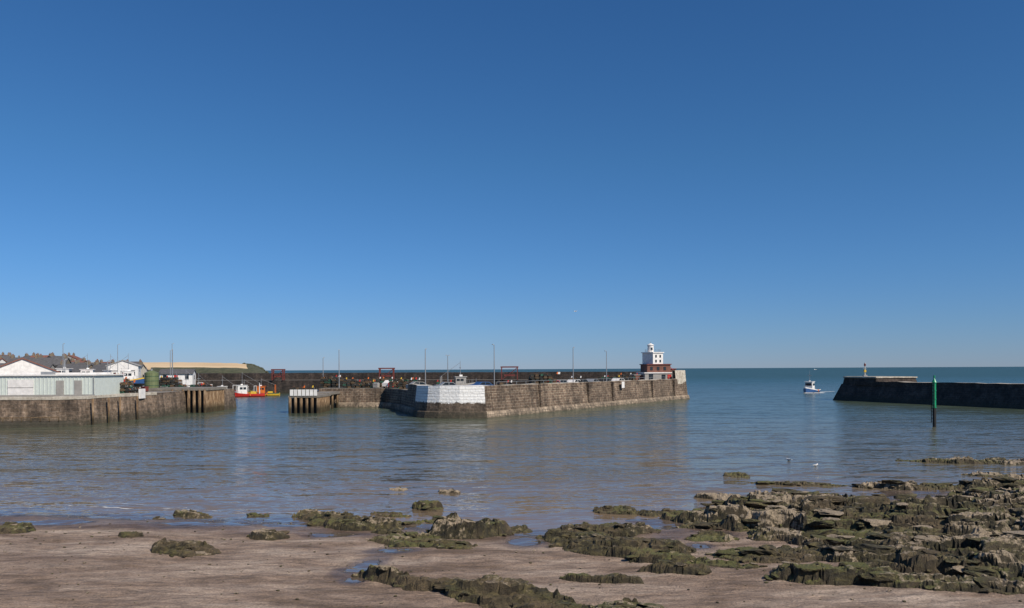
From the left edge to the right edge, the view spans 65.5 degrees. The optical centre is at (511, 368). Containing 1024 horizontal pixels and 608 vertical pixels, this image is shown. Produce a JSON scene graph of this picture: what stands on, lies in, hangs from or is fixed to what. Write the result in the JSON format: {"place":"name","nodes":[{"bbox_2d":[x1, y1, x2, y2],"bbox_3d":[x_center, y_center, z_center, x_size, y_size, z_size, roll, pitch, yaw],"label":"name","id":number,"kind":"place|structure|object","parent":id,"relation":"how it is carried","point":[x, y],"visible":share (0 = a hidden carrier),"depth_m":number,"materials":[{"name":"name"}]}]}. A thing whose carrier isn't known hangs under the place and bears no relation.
{"place":"outdoors","nodes":[
{"label":"outdoors","id":0,"kind":"place"},
{"bbox_2d":[0,388,236,425],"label":"stone quay","id":1,"kind":"structure","parent":0,"point":[97,409],"depth_m":106.68,"materials":[{"name":"stone masonry"}]},
{"bbox_2d":[0,358,59,372],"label":"gabled warehouse","id":2,"kind":"structure","parent":1,"relation":"on","point":[22,365],"depth_m":149.24,"materials":[{"name":"white paint"}]},
{"bbox_2d":[44,357,72,372],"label":"boat ashore","id":3,"kind":"object","parent":1,"relation":"on","point":[68,370],"visible":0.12,"depth_m":189.26,"materials":[{"name":"white paint"}]},
{"bbox_2d":[0,372,125,395],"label":"harbour shed","id":4,"kind":"structure","parent":1,"relation":"on","point":[61,384],"depth_m":108.53,"materials":[{"name":"white paint"}]},
{"bbox_2d":[63,354,94,372],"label":"boat ashore","id":5,"kind":"object","parent":1,"relation":"on","point":[87,370],"visible":0.2,"depth_m":177.62,"materials":[{"name":"white paint"}]},
{"bbox_2d":[102,354,127,373],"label":"boat ashore","id":6,"kind":"object","parent":1,"relation":"on","point":[113,371],"visible":0.23,"depth_m":171.72,"materials":[{"name":"white paint"}]},
{"bbox_2d":[105,360,141,387],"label":"boat shed","id":7,"kind":"object","parent":1,"relation":"on","point":[135,367],"visible":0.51,"depth_m":224.67,"materials":[{"name":"white paint"}]},
{"bbox_2d":[109,357,143,386],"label":"boat ashore","id":8,"kind":"object","parent":1,"relation":"on","point":[130,376],"visible":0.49,"depth_m":158.12,"materials":[{"name":"white paint"}]},
{"bbox_2d":[120,380,138,393],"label":"lobster pot stack","id":9,"kind":"object","parent":1,"relation":"on","point":[126,387],"visible":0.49,"depth_m":116.69,"materials":[{"name":"black paint"}]},
{"bbox_2d":[141,386,148,391],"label":"fish bin","id":10,"kind":"object","parent":1,"relation":"on","point":[146,388],"visible":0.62,"depth_m":127.77,"materials":[{"name":"red plastic"}]},
{"bbox_2d":[144,369,158,387],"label":"storage tank","id":11,"kind":"object","parent":1,"relation":"on","point":[151,378],"visible":0.92,"depth_m":136.12,"materials":[{"name":"metal"}]},
{"bbox_2d":[159,376,186,387],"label":"lobster pot stack","id":12,"kind":"object","parent":1,"relation":"on","point":[167,381],"visible":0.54,"depth_m":142.84,"materials":[{"name":"metal"}]},
{"bbox_2d":[159,369,196,384],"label":"boat shed","id":13,"kind":"object","parent":1,"relation":"on","point":[185,376],"visible":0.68,"depth_m":232.97,"materials":[{"name":"white paint"}]},
{"bbox_2d":[91,362,264,372],"bbox_3d":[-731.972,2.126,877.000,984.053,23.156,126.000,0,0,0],"label":"field headland","id":14,"kind":"structure","parent":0,"point":[200,367],"depth_m":849.81,"materials":[{"name":"beige plant"}]},
{"bbox_2d":[242,363,268,372],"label":"gorse hedge","id":15,"kind":"object","parent":14,"relation":"on","point":[263,369],"visible":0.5,"depth_m":901.70,"materials":[{"name":"green plant"}]},
{"bbox_2d":[190,383,211,386],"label":"lobster pot stack","id":16,"kind":"object","parent":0,"point":[202,385],"visible":0.59,"depth_m":141.98,"materials":[{"name":"metal"}]},
{"bbox_2d":[0,367,1023,529],"bbox_3d":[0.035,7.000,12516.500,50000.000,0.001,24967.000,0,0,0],"label":"sea","id":17,"kind":"structure","parent":0,"point":[274,457],"depth_m":66.19,"materials":[{"name":"liquid"}]},
{"bbox_2d":[0,417,79,427],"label":"landing slip","id":18,"kind":"object","parent":17,"relation":"in","point":[28,424],"visible":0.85,"depth_m":99.45,"materials":[{"name":"grey concrete"}]},
{"bbox_2d":[68,503,288,512],"bbox_3d":[-16.942,7.074,40.436,16.213,0.001,1.510,0,0,14],"label":"shore foam","id":19,"kind":"object","parent":17,"relation":"on","point":[128,508],"visible":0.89,"depth_m":40.69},
{"bbox_2d":[148,387,226,412],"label":"sheet pile jetty","id":20,"kind":"object","parent":17,"relation":"in","point":[204,399],"visible":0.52,"depth_m":132.60,"materials":[{"name":"brown"}]},
{"bbox_2d":[217,376,236,392],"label":"fishing boat","id":21,"kind":"object","parent":17,"relation":"on","point":[226,386],"visible":0.15,"depth_m":222.06,"materials":[{"name":"white paint"}]},
{"bbox_2d":[234,376,264,396],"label":"fishing boat","id":22,"kind":"object","parent":17,"relation":"on","point":[241,390],"visible":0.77,"depth_m":209.85,"materials":[{"name":"red paint"}]},
{"bbox_2d":[248,380,279,395],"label":"fishing boat","id":23,"kind":"object","parent":17,"relation":"on","point":[263,390],"visible":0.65,"depth_m":216.11,"materials":[{"name":"yellow paint"}]},
{"bbox_2d":[288,389,330,412],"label":"timber pile dolphin","id":24,"kind":"object","parent":17,"relation":"in","point":[315,402],"visible":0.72,"depth_m":128.90,"materials":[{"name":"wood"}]},
{"bbox_2d":[289,385,313,394],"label":"lobster pot stack","id":25,"kind":"object","parent":24,"relation":"on","point":[301,388],"visible":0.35,"depth_m":131.88,"materials":[{"name":"black paint"}]},
{"bbox_2d":[313,391,339,408],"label":"access walkway","id":26,"kind":"structure","parent":17,"relation":"in","point":[331,393],"depth_m":142.82,"materials":[{"name":"concrete"}]},
{"bbox_2d":[196,371,640,393],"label":"breakwater","id":27,"kind":"object","parent":17,"relation":"in","point":[291,380],"visible":0.34,"depth_m":237.73,"materials":[{"name":"stone"}]},
{"bbox_2d":[271,369,284,379],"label":"red gantry","id":28,"kind":"object","parent":27,"relation":"on","point":[272,372],"visible":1,"depth_m":237.62,"materials":[{"name":"metal"}]},
{"bbox_2d":[378,368,394,378],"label":"red gantry","id":29,"kind":"object","parent":27,"relation":"on","point":[393,369],"visible":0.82,"depth_m":231.12,"materials":[{"name":"metal"}]},
{"bbox_2d":[501,366,517,379],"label":"red gantry","id":30,"kind":"object","parent":27,"relation":"on","point":[509,374],"visible":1,"depth_m":222.06,"materials":[{"name":"metal"}]},
{"bbox_2d":[319,370,689,418],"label":"harbour pier","id":31,"kind":"structure","parent":17,"relation":"in","point":[460,401],"depth_m":130.88,"materials":[{"name":"stone"}]},
{"bbox_2d":[320,375,349,387],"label":"lobster pot stack","id":32,"kind":"object","parent":31,"relation":"on","point":[325,382],"visible":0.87,"depth_m":153.98,"materials":[{"name":"black paint"}]},
{"bbox_2d":[343,377,359,387],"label":"lobster pot stack","id":33,"kind":"object","parent":31,"relation":"on","point":[352,384],"visible":0.98,"depth_m":149.66,"materials":[{"name":"metal"}]},
{"bbox_2d":[350,379,374,387],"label":"lobster pot stack","id":34,"kind":"object","parent":31,"relation":"on","point":[366,384],"visible":0.77,"depth_m":150.89,"materials":[{"name":"black paint"}]},
{"bbox_2d":[372,383,379,387],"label":"fish bin","id":35,"kind":"object","parent":31,"relation":"on","point":[376,385],"visible":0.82,"depth_m":149.44,"materials":[{"name":"grey plastic"}]},
{"bbox_2d":[364,377,392,386],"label":"lobster pot stack","id":36,"kind":"object","parent":31,"relation":"on","point":[380,380],"visible":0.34,"depth_m":154.87,"materials":[{"name":"black paint"}]},
{"bbox_2d":[382,380,388,387],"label":"parked car","id":37,"kind":"object","parent":31,"relation":"on","point":[385,383],"visible":0.3,"depth_m":150.49,"materials":[{"name":"white paint"}]},
{"bbox_2d":[388,377,416,387],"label":"lobster pot stack","id":38,"kind":"object","parent":31,"relation":"on","point":[391,382],"visible":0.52,"depth_m":145.82,"materials":[{"name":"black paint"}]},
{"bbox_2d":[399,378,419,388],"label":"lobster pot stack","id":39,"kind":"object","parent":31,"relation":"on","point":[402,383],"visible":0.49,"depth_m":140.13,"materials":[{"name":"metal"}]},
{"bbox_2d":[406,381,431,388],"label":"parked car","id":40,"kind":"object","parent":31,"relation":"on","point":[420,383],"visible":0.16,"depth_m":132.25,"materials":[{"name":"grey metal"}]},
{"bbox_2d":[425,349,425,384],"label":"street lamp","id":41,"kind":"object","parent":31,"relation":"on","point":[425,366],"visible":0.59,"depth_m":124.94,"materials":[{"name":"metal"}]},
{"bbox_2d":[435,382,456,385],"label":"parked car","id":42,"kind":"object","parent":31,"relation":"on","point":[446,383],"visible":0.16,"depth_m":126.09,"materials":[{"name":"metal"}]},
{"bbox_2d":[434,364,474,385],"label":"boat ashore","id":43,"kind":"object","parent":31,"relation":"on","point":[460,379],"visible":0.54,"depth_m":130.64,"materials":[{"name":"white paint"}]},
{"bbox_2d":[473,382,491,384],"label":"parked car","id":44,"kind":"object","parent":31,"relation":"on","point":[482,383],"visible":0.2,"depth_m":127.15,"materials":[{"name":"blue paint"}]},
{"bbox_2d":[492,344,494,384],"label":"street lamp","id":45,"kind":"object","parent":31,"relation":"on","point":[494,365],"visible":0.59,"depth_m":129.95,"materials":[{"name":"metal"}]},
{"bbox_2d":[492,380,511,384],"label":"lobster pot stack","id":46,"kind":"object","parent":31,"relation":"on","point":[503,383],"visible":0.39,"depth_m":133.07,"materials":[{"name":"black paint"}]},
{"bbox_2d":[528,372,559,383],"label":"lobster pot stack","id":47,"kind":"object","parent":31,"relation":"on","point":[533,378],"visible":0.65,"depth_m":137.82,"materials":[{"name":"metal"}]},
{"bbox_2d":[502,377,669,383],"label":"pier railing","id":48,"kind":"object","parent":31,"relation":"on","point":[574,379],"visible":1,"depth_m":137.74,"materials":[{"name":"metal"}]},
{"bbox_2d":[587,379,599,381],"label":"parked car","id":49,"kind":"object","parent":31,"relation":"on","point":[592,380],"visible":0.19,"depth_m":156.91,"materials":[{"name":"metal"}]},
{"bbox_2d":[598,375,619,379],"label":"lobster pot stack","id":50,"kind":"object","parent":31,"relation":"on","point":[607,377],"visible":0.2,"depth_m":169.64,"materials":[{"name":"metal"}]},
{"bbox_2d":[617,373,637,379],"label":"lobster pot stack","id":51,"kind":"object","parent":31,"relation":"on","point":[626,377],"visible":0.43,"depth_m":174.87,"materials":[{"name":"black paint"}]},
{"bbox_2d":[631,341,676,379],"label":"harbour lighthouse","id":52,"kind":"object","parent":31,"relation":"on","point":[653,366],"visible":0.79,"depth_m":180.85,"materials":[{"name":"white paint"}]},
{"bbox_2d":[803,375,820,392],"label":"motor boat","id":53,"kind":"object","parent":17,"relation":"on","point":[810,387],"visible":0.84,"depth_m":220.95,"materials":[{"name":"white paint"}]},
{"bbox_2d":[833,376,1023,408],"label":"stone pier","id":54,"kind":"structure","parent":17,"relation":"in","point":[900,389],"depth_m":148.75,"materials":[{"name":"stone masonry"}]},
{"bbox_2d":[931,375,936,426],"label":"green channel marker","id":55,"kind":"object","parent":17,"relation":"in","point":[933,385],"visible":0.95,"depth_m":92.85,"materials":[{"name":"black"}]},
{"bbox_2d":[0,488,1023,607],"bbox_3d":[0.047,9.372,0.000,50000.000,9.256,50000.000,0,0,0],"label":"beach ground","id":56,"kind":"structure","parent":0,"point":[103,578],"depth_m":25.45,"materials":[{"name":"brown sand"}]},
{"bbox_2d":[0,456,1023,607],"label":"rock outcrop","id":57,"kind":"object","parent":56,"relation":"on","point":[912,564],"visible":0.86,"depth_m":29.27,"materials":[{"name":"stone"}]},
{"bbox_2d":[4,517,1021,606],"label":"beach pebbles","id":58,"kind":"object","parent":56,"relation":"on","point":[380,561],"visible":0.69,"depth_m":26.28,"materials":[{"name":"stone"}]},
{"bbox_2d":[11,476,1023,607],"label":"loose boulders","id":59,"kind":"object","parent":56,"relation":"on","point":[832,537],"visible":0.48,"depth_m":29.88,"materials":[{"name":"stone"}]},
{"bbox_2d":[0,0,1023,369],"label":"sky","id":60,"kind":"structure","parent":0,"point":[266,184],"materials":[{"name":"blue"}]},
{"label":"town ground","id":61,"kind":"structure","parent":0,"visible":0},
{"bbox_2d":[0,354,6,362],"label":"terraced house","id":62,"kind":"structure","parent":61,"relation":"on","point":[2,360],"depth_m":259.31,"materials":[{"name":"white paint"}]},
{"bbox_2d":[1,352,11,360],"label":"terraced house","id":63,"kind":"structure","parent":61,"relation":"on","point":[6,357],"depth_m":312.55,"materials":[{"name":"stone"}]},
{"bbox_2d":[6,354,42,362],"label":"terraced house","id":64,"kind":"structure","parent":61,"relation":"on","point":[12,358],"depth_m":263.43,"materials":[{"name":"stone"}]},
{"bbox_2d":[31,352,54,356],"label":"terraced house","id":65,"kind":"structure","parent":61,"relation":"on","point":[33,354],"depth_m":312.85,"materials":[{"name":"white paint"}]},
{"bbox_2d":[41,363,55,368],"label":"terraced house","id":66,"kind":"structure","parent":61,"relation":"on","point":[51,365],"depth_m":242.96,"materials":[{"name":"tile"}]},
{"bbox_2d":[32,354,71,366],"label":"terraced house","id":67,"kind":"structure","parent":61,"relation":"on","point":[40,360],"depth_m":259.26,"materials":[{"name":"stone"}]},
{"bbox_2d":[48,353,70,360],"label":"terraced house","id":68,"kind":"structure","parent":61,"relation":"on","point":[51,354],"depth_m":307.08,"materials":[{"name":"stone"}]},
{"bbox_2d":[54,360,92,372],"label":"terraced house","id":69,"kind":"structure","parent":61,"relation":"on","point":[76,367],"depth_m":239.31,"materials":[{"name":"tile"}]},
{"bbox_2d":[68,352,86,360],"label":"terraced house","id":70,"kind":"structure","parent":61,"relation":"on","point":[73,356],"depth_m":339.71,"materials":[{"name":"red tile"}]},
{"bbox_2d":[71,357,86,362],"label":"terraced house","id":71,"kind":"structure","parent":61,"relation":"on","point":[83,360],"depth_m":308.62,"materials":[{"name":"brick"}]},
{"bbox_2d":[73,359,100,364],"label":"terraced house","id":72,"kind":"structure","parent":61,"relation":"on","point":[77,361],"depth_m":261.77,"materials":[{"name":"stone"}]},
{"bbox_2d":[90,365,106,371],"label":"terraced house","id":73,"kind":"structure","parent":61,"relation":"on","point":[98,368],"depth_m":240.03,"materials":[{"name":"tile"}]},
{"bbox_2d":[139,361,147,377],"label":"terraced house","id":74,"kind":"structure","parent":61,"relation":"on","point":[143,368],"depth_m":244.57,"materials":[{"name":"paint"}]}
]}

